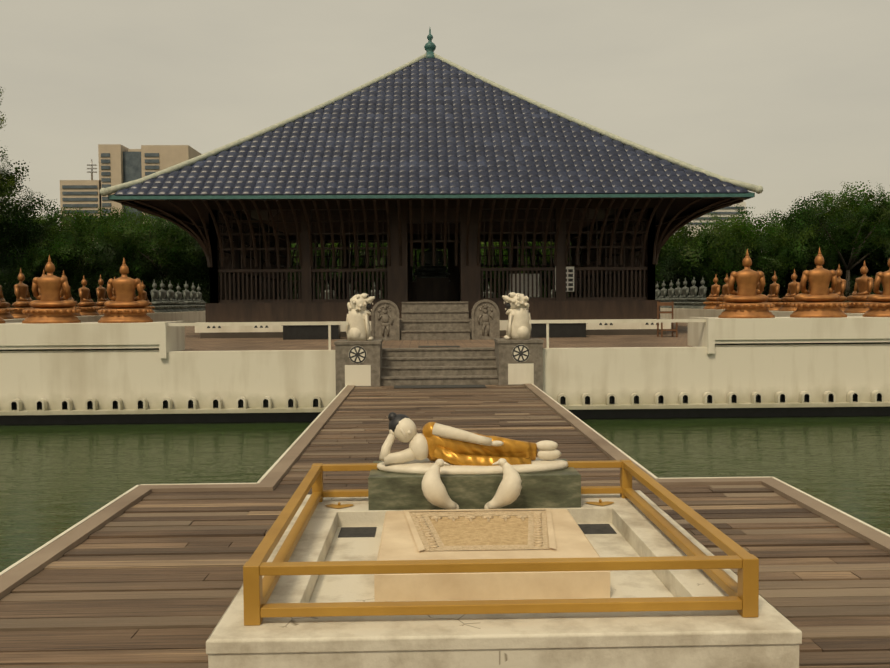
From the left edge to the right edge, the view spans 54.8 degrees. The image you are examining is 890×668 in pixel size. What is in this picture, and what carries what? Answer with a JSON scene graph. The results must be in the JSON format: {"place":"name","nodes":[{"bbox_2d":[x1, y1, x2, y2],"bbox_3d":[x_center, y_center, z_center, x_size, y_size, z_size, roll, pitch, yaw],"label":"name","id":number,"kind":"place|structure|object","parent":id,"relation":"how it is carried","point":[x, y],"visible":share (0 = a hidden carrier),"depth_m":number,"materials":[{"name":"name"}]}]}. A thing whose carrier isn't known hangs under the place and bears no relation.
{"place":"outdoors","nodes":[
{"label":"outdoors","id":0,"kind":"place"},
{"bbox_2d":[320,285,333,298],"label":"buddha statue","id":1,"kind":"object","parent":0,"point":[328,293],"visible":0.1,"depth_m":46.46,"materials":[{"name":"grey stone"}]},
{"bbox_2d":[371,283,380,298],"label":"buddha statue","id":2,"kind":"object","parent":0,"point":[374,292],"visible":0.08,"depth_m":46.54,"materials":[{"name":"grey stone"}]},
{"bbox_2d":[181,322,693,350],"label":"platform paving","id":3,"kind":"structure","parent":0,"point":[194,341],"depth_m":21.75,"materials":[{"name":"brick"}]},
{"bbox_2d":[281,325,340,339],"bbox_3d":[-3.782,-0.094,24.403,1.660,0.480,0.650,0,2,-1],"label":"offering bench","id":4,"kind":"object","parent":3,"relation":"on","point":[303,332],"visible":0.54,"depth_m":24.13,"materials":[{"name":"black stone"}]},
{"bbox_2d":[334,339,382,395],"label":"stair pillar","id":5,"kind":"structure","parent":3,"relation":"on","point":[373,349],"depth_m":17.99,"materials":[{"name":"stone"}]},
{"bbox_2d":[345,346,370,385],"bbox_3d":[-1.830,0.667,17.985,0.540,0.845,0.010,0,2,-1],"label":"pedestal plaque","id":6,"kind":"object","parent":5,"relation":"attached to","point":[357,375],"visible":1,"depth_m":17.99,"materials":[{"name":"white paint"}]},
{"bbox_2d":[346,293,374,340],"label":"lion statue","id":7,"kind":"object","parent":5,"relation":"on","point":[358,327],"visible":1,"depth_m":18.28,"materials":[{"name":"white stone"}]},
{"bbox_2d":[371,300,399,340],"bbox_3d":[-1.615,-0.351,23.291,0.760,1.150,0.180,0,2,-1],"label":"guard stone","id":8,"kind":"object","parent":3,"relation":"on","point":[385,319],"visible":1,"depth_m":23.24,"materials":[{"name":"stone"}]},
{"bbox_2d":[200,329,665,337],"bbox_3d":[-0.485,-0.250,32.563,13.900,0.220,13.900,0,2,-1],"label":"temple plinth base","id":9,"kind":"object","parent":3,"relation":"on","point":[344,334],"visible":0.14,"depth_m":25.55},
{"bbox_2d":[195,318,670,332],"bbox_3d":[-0.487,-0.510,32.553,14.240,0.300,13.840,0,2,-1],"label":"white temple plinth band","id":10,"kind":"object","parent":9,"relation":"on","point":[503,325],"visible":0.29,"depth_m":25.58,"materials":[{"name":"white paint"}]},
{"bbox_2d":[207,323,656,327],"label":"wall openings","id":11,"kind":"object","parent":10,"relation":"in","point":[268,327],"visible":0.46,"depth_m":25.51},
{"bbox_2d":[205,300,659,321],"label":"platform floor","id":12,"kind":"structure","parent":10,"relation":"on","point":[339,311],"depth_m":25.68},
{"bbox_2d":[400,301,471,339],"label":"upper stairs","id":13,"kind":"structure","parent":3,"relation":"on","point":[435,320],"depth_m":23.68,"materials":[{"name":"grey stone"}]},
{"bbox_2d":[380,347,497,385],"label":"front steps","id":14,"kind":"structure","parent":3,"relation":"on","point":[439,366],"depth_m":18.59,"materials":[{"name":"stone"}]},
{"bbox_2d":[296,278,600,302],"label":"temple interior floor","id":15,"kind":"structure","parent":3,"relation":"on","point":[432,290],"depth_m":29.02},
{"bbox_2d":[413,237,449,281],"bbox_3d":[-0.525,-2.897,32.993,1.457,1.798,1.136,0,2,-1],"label":"buddha statue","id":16,"kind":"object","parent":15,"relation":"on","point":[428,269],"visible":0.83,"depth_m":32.79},
{"bbox_2d":[121,197,742,302],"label":"wooden pavilion","id":17,"kind":"structure","parent":15,"relation":"on","point":[254,264],"depth_m":25.81,"materials":[{"name":"brown wood"}]},
{"bbox_2d":[108,74,754,242],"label":"temple roof","id":18,"kind":"structure","parent":17,"relation":"on","point":[677,205],"depth_m":29.01,"materials":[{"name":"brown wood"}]},
{"bbox_2d":[424,28,435,58],"bbox_3d":[-0.559,-10.877,32.155,0.720,1.350,0.720,0,2,-1],"label":"roof finial","id":19,"kind":"object","parent":18,"relation":"on","point":[430,46],"visible":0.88,"depth_m":32.01,"materials":[{"name":"green metal"}]},
{"bbox_2d":[99,53,762,195],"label":"temple roof hip ridges","id":20,"kind":"object","parent":18,"relation":"on","point":[758,189],"visible":0.46,"depth_m":26.54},
{"bbox_2d":[115,57,747,195],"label":"temple roof tiles","id":21,"kind":"object","parent":18,"relation":"on","point":[432,126],"visible":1,"depth_m":25.59,"materials":[{"name":"grey tile"}]},
{"bbox_2d":[555,267,573,291],"bbox_3d":[3.620,-1.661,25.949,0.580,0.750,0.024,0,2,-1],"label":"sign","id":22,"kind":"object","parent":17,"relation":"attached to","point":[569,278],"visible":0.33,"depth_m":25.94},
{"bbox_2d":[471,299,499,339],"bbox_3d":[1.104,-0.373,23.359,0.760,1.150,0.180,0,2,-1],"label":"guard stone","id":23,"kind":"object","parent":3,"relation":"on","point":[485,319],"visible":0.96,"depth_m":23.31,"materials":[{"name":"stone"}]},
{"bbox_2d":[494,338,543,390],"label":"stair pillar","id":24,"kind":"structure","parent":3,"relation":"on","point":[503,351],"depth_m":18.07,"materials":[{"name":"stone"}]},
{"bbox_2d":[502,292,531,339],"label":"lion statue","id":25,"kind":"object","parent":24,"relation":"on","point":[518,327],"visible":1,"depth_m":18.37,"materials":[{"name":"white stone"}]},
{"bbox_2d":[508,344,533,383],"bbox_3d":[1.599,0.640,18.070,0.540,0.845,0.010,0,2,-1],"label":"pedestal plaque","id":26,"kind":"object","parent":24,"relation":"attached to","point":[521,373],"visible":1,"depth_m":18.07,"materials":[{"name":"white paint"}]},
{"bbox_2d":[530,323,585,337],"bbox_3d":[3.216,-0.149,24.577,1.660,0.480,0.650,0,2,-1],"label":"offering bench","id":27,"kind":"object","parent":3,"relation":"on","point":[558,330],"visible":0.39,"depth_m":24.30,"materials":[{"name":"black stone"}]},
{"bbox_2d":[657,301,677,336],"bbox_3d":[6.274,-0.417,24.213,0.480,1.000,0.450,0,2,-1],"label":"wooden chair","id":28,"kind":"object","parent":3,"relation":"on","point":[659,312],"visible":0.81,"depth_m":24.39,"materials":[{"name":"brown wood"}]},
{"bbox_2d":[0,415,889,571],"bbox_3d":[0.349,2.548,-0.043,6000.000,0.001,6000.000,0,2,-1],"label":"lake water","id":29,"kind":"structure","parent":0,"point":[56,480],"depth_m":14.01,"materials":[{"name":"green liquid"}]},
{"bbox_2d":[0,406,889,424],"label":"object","id":30,"kind":"structure","parent":29,"relation":"in","point":[312,416],"depth_m":18.29,"materials":[{"name":"black stone"}]},
{"bbox_2d":[0,308,889,415],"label":"white platform walls","id":31,"kind":"structure","parent":30,"relation":"on","point":[105,364],"depth_m":18.24,"materials":[{"name":"white paint"}]},
{"bbox_2d":[0,301,5,323],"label":"buddha statue","id":32,"kind":"object","parent":31,"relation":"on","point":[1,318],"visible":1,"depth_m":18.54,"materials":[{"name":"gold metal"}]},
{"bbox_2d":[0,285,13,319],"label":"buddha statue","id":33,"kind":"object","parent":31,"relation":"on","point":[6,314],"visible":0.96,"depth_m":23.49,"materials":[{"name":"gold metal"}]},
{"bbox_2d":[10,268,39,318],"bbox_3d":[-12.355,-1.202,25.075,0.903,1.482,1.158,0,2,-2],"label":"buddha statue","id":34,"kind":"object","parent":31,"relation":"on","point":[23,299],"visible":0.69,"depth_m":24.79,"materials":[{"name":"gold metal"}]},
{"bbox_2d":[30,270,45,308],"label":"buddha statue","id":35,"kind":"object","parent":31,"relation":"on","point":[43,274],"visible":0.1,"depth_m":26.29,"materials":[{"name":"gold metal"}]},
{"bbox_2d":[22,254,80,323],"bbox_3d":[-8.550,-0.983,18.614,1.224,1.488,0.954,0,2,1],"label":"buddha statue","id":36,"kind":"object","parent":31,"relation":"on","point":[53,305],"visible":1,"depth_m":18.46,"materials":[{"name":"gold metal"}]},
{"bbox_2d":[60,270,81,315],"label":"buddha statue","id":37,"kind":"object","parent":31,"relation":"on","point":[62,293],"visible":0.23,"depth_m":28.06,"materials":[{"name":"gold metal"}]},
{"bbox_2d":[77,276,99,315],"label":"buddha statue","id":38,"kind":"object","parent":31,"relation":"on","point":[86,303],"visible":0.85,"depth_m":29.47,"materials":[{"name":"gold metal"}]},
{"bbox_2d":[93,274,113,314],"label":"buddha statue","id":39,"kind":"object","parent":31,"relation":"on","point":[101,295],"visible":0.65,"depth_m":31.06,"materials":[{"name":"gold metal"}]},
{"bbox_2d":[98,259,152,322],"bbox_3d":[-6.950,-0.962,18.631,1.152,1.421,0.898,-1,2,-4],"label":"buddha statue","id":40,"kind":"object","parent":31,"relation":"on","point":[125,304],"visible":1,"depth_m":18.49,"materials":[{"name":"gold metal"}]},
{"bbox_2d":[140,281,154,312],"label":"buddha statue","id":41,"kind":"object","parent":31,"relation":"on","point":[145,298],"visible":0.35,"depth_m":35.79,"materials":[{"name":"gold metal"}]},
{"bbox_2d":[150,280,166,312],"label":"buddha statue","id":42,"kind":"object","parent":31,"relation":"on","point":[156,302],"visible":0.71,"depth_m":37.26,"materials":[{"name":"grey stone"}]},
{"bbox_2d":[158,281,173,311],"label":"buddha statue","id":43,"kind":"object","parent":31,"relation":"on","point":[163,297],"visible":0.71,"depth_m":38.56,"materials":[{"name":"grey stone"}]},
{"bbox_2d":[166,282,181,311],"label":"buddha statue","id":44,"kind":"object","parent":31,"relation":"on","point":[172,299],"visible":0.67,"depth_m":39.75,"materials":[{"name":"grey stone"}]},
{"bbox_2d":[175,284,188,311],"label":"buddha statue","id":45,"kind":"object","parent":31,"relation":"on","point":[179,298],"visible":0.67,"depth_m":40.98,"materials":[{"name":"grey stone"}]},
{"bbox_2d":[182,282,196,310],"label":"buddha statue","id":46,"kind":"object","parent":31,"relation":"on","point":[187,299],"visible":0.73,"depth_m":42.26,"materials":[{"name":"grey stone"}]},
{"bbox_2d":[190,284,202,310],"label":"buddha statue","id":47,"kind":"object","parent":31,"relation":"on","point":[193,294],"visible":0.73,"depth_m":43.49,"materials":[{"name":"grey stone"}]},
{"bbox_2d":[197,284,205,310],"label":"buddha statue","id":48,"kind":"object","parent":31,"relation":"on","point":[199,297],"visible":0.6,"depth_m":44.75,"materials":[{"name":"grey stone"}]},
{"bbox_2d":[168,319,705,349],"bbox_3d":[-0.128,0.025,18.303,11.480,0.600,0.070,0,2,-1],"label":"white platform rail","id":49,"kind":"object","parent":31,"relation":"on","point":[547,322],"visible":0.85,"depth_m":18.23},
{"bbox_2d":[9,390,883,410],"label":"drain holes","id":50,"kind":"object","parent":31,"relation":"on","point":[291,401],"visible":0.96,"depth_m":18.10,"materials":[{"name":"white paint"}]},
{"bbox_2d":[655,282,659,299],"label":"buddha statue","id":51,"kind":"object","parent":31,"relation":"on","point":[657,292],"visible":0.4,"depth_m":45.38,"materials":[{"name":"grey stone"}]},
{"bbox_2d":[656,281,666,307],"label":"buddha statue","id":52,"kind":"object","parent":31,"relation":"on","point":[662,297],"visible":0.54,"depth_m":44.10,"materials":[{"name":"grey stone"}]},
{"bbox_2d":[662,280,674,307],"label":"buddha statue","id":53,"kind":"object","parent":31,"relation":"on","point":[671,291],"visible":0.58,"depth_m":42.86,"materials":[{"name":"grey stone"}]},
{"bbox_2d":[668,279,680,307],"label":"buddha statue","id":54,"kind":"object","parent":31,"relation":"on","point":[677,293],"visible":0.42,"depth_m":41.61,"materials":[{"name":"grey stone"}]},
{"bbox_2d":[674,278,688,307],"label":"buddha statue","id":55,"kind":"object","parent":31,"relation":"on","point":[684,294],"visible":0.65,"depth_m":40.36,"materials":[{"name":"grey stone"}]},
{"bbox_2d":[683,278,697,308],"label":"buddha statue","id":56,"kind":"object","parent":31,"relation":"on","point":[692,295],"visible":0.65,"depth_m":39.10,"materials":[{"name":"grey stone"}]},
{"bbox_2d":[691,278,706,308],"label":"buddha statue","id":57,"kind":"object","parent":31,"relation":"on","point":[700,299],"visible":0.79,"depth_m":37.81,"materials":[{"name":"grey stone"}]},
{"bbox_2d":[703,275,719,308],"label":"buddha statue","id":58,"kind":"object","parent":31,"relation":"on","point":[711,299],"visible":0.65,"depth_m":36.29,"materials":[{"name":"gold metal"}]},
{"bbox_2d":[714,275,729,308],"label":"buddha statue","id":59,"kind":"object","parent":31,"relation":"on","point":[725,291],"visible":0.5,"depth_m":34.86,"materials":[{"name":"gold metal"}]},
{"bbox_2d":[718,249,774,317],"bbox_3d":[6.655,-1.123,18.925,1.211,1.532,0.945,0,2,1],"label":"buddha statue","id":60,"kind":"object","parent":31,"relation":"on","point":[747,299],"visible":1,"depth_m":18.77,"materials":[{"name":"gold metal"}]},
{"bbox_2d":[762,272,781,310],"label":"buddha statue","id":61,"kind":"object","parent":31,"relation":"on","point":[774,299],"visible":0.6,"depth_m":29.99,"materials":[{"name":"gold metal"}]},
{"bbox_2d":[778,268,799,310],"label":"buddha statue","id":62,"kind":"object","parent":31,"relation":"on","point":[793,290],"visible":0.75,"depth_m":28.60,"materials":[{"name":"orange metal"}]},
{"bbox_2d":[790,247,846,317],"bbox_3d":[8.257,-1.150,18.955,1.217,1.561,0.949,0,2,0],"label":"buddha statue","id":63,"kind":"object","parent":31,"relation":"on","point":[819,298],"visible":1,"depth_m":18.80,"materials":[{"name":"gold metal"}]},
{"bbox_2d":[831,265,847,310],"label":"buddha statue","id":64,"kind":"object","parent":31,"relation":"on","point":[840,287],"visible":0.35,"depth_m":25.41,"materials":[{"name":"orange metal"}]},
{"bbox_2d":[844,260,878,312],"bbox_3d":[11.743,-1.335,24.086,0.950,1.489,1.218,-1,2,-5],"label":"buddha statue","id":65,"kind":"object","parent":31,"relation":"on","point":[863,286],"visible":0.81,"depth_m":23.90,"materials":[{"name":"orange metal"}]},
{"bbox_2d":[863,259,889,316],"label":"buddha statue","id":66,"kind":"object","parent":31,"relation":"on","point":[881,308],"visible":1,"depth_m":18.91,"materials":[{"name":"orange metal"}]},
{"bbox_3d":[0.160,2.403,7.490,6.100,1.714,21.470,0,2,-1],"label":"deck substructure","id":67,"kind":"object","parent":29,"relation":"in","visible":0},
{"bbox_2d":[0,385,889,667],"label":"deck planks","id":68,"kind":"object","parent":67,"relation":"on","point":[152,581],"visible":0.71,"depth_m":5.97,"materials":[{"name":"brown wood"}]},
{"bbox_2d":[394,346,485,388],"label":"door mats","id":69,"kind":"object","parent":68,"relation":"on","point":[439,386],"visible":1,"depth_m":17.81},
{"bbox_2d":[206,490,801,667],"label":"stone platform","id":70,"kind":"structure","parent":68,"relation":"on","point":[770,636],"depth_m":3.90,"materials":[{"name":"beige stone"}]},
{"bbox_2d":[325,499,613,507],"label":"offering dishes","id":71,"kind":"object","parent":70,"relation":"on","point":[600,502],"visible":0.96,"depth_m":6.23,"materials":[{"name":"gold metal"}]},
{"bbox_2d":[368,459,580,509],"bbox_3d":[0.206,1.119,6.436,1.520,0.240,0.620,0,2,-1],"label":"statue pedestal","id":72,"kind":"object","parent":70,"relation":"on","point":[550,489],"visible":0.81,"depth_m":6.13,"materials":[{"name":"green stone"}]},
{"bbox_2d":[377,412,567,474],"bbox_3d":[0.205,0.789,6.383,1.430,0.424,0.512,0,2,-1],"label":"reclining buddha statue","id":73,"kind":"object","parent":72,"relation":"on","point":[461,452],"visible":1,"depth_m":6.28,"materials":[{"name":"white stone"}]},
{"bbox_2d":[338,524,616,537],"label":"shrine drain pits","id":74,"kind":"object","parent":70,"relation":"in","point":[346,532],"visible":0.82,"depth_m":5.95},
{"bbox_2d":[374,508,609,601],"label":"stone slab","id":75,"kind":"structure","parent":70,"relation":"on","point":[457,534],"depth_m":4.95,"materials":[{"name":"beige stone"}]},
{"bbox_2d":[422,458,521,509],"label":"elephant tusks","id":76,"kind":"object","parent":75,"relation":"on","point":[508,491],"visible":0.96,"depth_m":5.94,"materials":[{"name":"white stone"}]},
{"bbox_2d":[243,460,758,625],"bbox_3d":[0.237,1.147,5.216,2.390,0.278,2.500,0,2,-1],"label":"railing","id":77,"kind":"object","parent":70,"relation":"on","point":[742,598],"visible":1,"depth_m":4.00,"materials":[{"name":"gold metal"}]},
{"bbox_2d":[0,384,889,599],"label":"deck edge beams","id":78,"kind":"structure","parent":67,"relation":"on","point":[28,568],"depth_m":8.02,"materials":[{"name":"beige wood"}]},
{"bbox_2d":[0,383,889,575],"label":"deck edge strip","id":79,"kind":"object","parent":78,"relation":"on","point":[258,482],"visible":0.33,"depth_m":8.27,"materials":[{"name":"beige wood"}]},
{"bbox_2d":[0,0,889,234],"label":"sky","id":80,"kind":"structure","parent":0,"point":[790,99],"materials":[{"name":"grey"}]},
{"bbox_2d":[483,284,489,297],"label":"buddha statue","id":81,"kind":"object","parent":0,"point":[488,292],"visible":0.12,"depth_m":46.70,"materials":[{"name":"grey stone"}]},
{"bbox_2d":[510,274,538,296],"bbox_3d":[2.417,-1.483,26.098,0.900,0.700,0.030,0,2,-1],"label":"temple board","id":82,"kind":"object","parent":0,"point":[530,285],"visible":0.57,"depth_m":26.08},
{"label":"bank ground","id":83,"kind":"structure","parent":0,"visible":0},
{"bbox_2d":[0,87,57,307],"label":"tall tree","id":84,"kind":"object","parent":83,"relation":"on","point":[13,234],"visible":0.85,"depth_m":68.46,"materials":[{"name":"green plant"}]},
{"bbox_3d":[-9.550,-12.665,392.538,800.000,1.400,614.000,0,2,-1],"label":"shore ground","id":85,"kind":"structure","parent":0,"visible":0},
{"bbox_2d":[0,181,889,307],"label":"trees","id":86,"kind":"object","parent":85,"relation":"on","point":[854,239],"depth_m":93.28,"materials":[{"name":"green plant"}]},
{"bbox_2d":[28,255,882,306],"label":"treeline","id":87,"kind":"object","parent":85,"relation":"on","point":[158,278],"depth_m":114.37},
{"bbox_3d":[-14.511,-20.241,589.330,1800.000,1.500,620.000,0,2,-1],"label":"city ground","id":88,"kind":"structure","parent":0,"visible":0},
{"bbox_2d":[60,144,201,251],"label":"building towers","id":89,"kind":"structure","parent":88,"relation":"on","point":[119,164],"depth_m":295.24,"materials":[{"name":"beige concrete"}]},
{"bbox_2d":[87,159,96,179],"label":"antenna","id":90,"kind":"object","parent":89,"relation":"on","point":[91,168],"visible":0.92,"depth_m":299.55,"materials":[{"name":"grey metal"}]},
{"bbox_2d":[674,201,745,250],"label":"white building","id":91,"kind":"structure","parent":88,"relation":"on","point":[727,211],"depth_m":300.95,"materials":[{"name":"clear concrete"}]}
]}

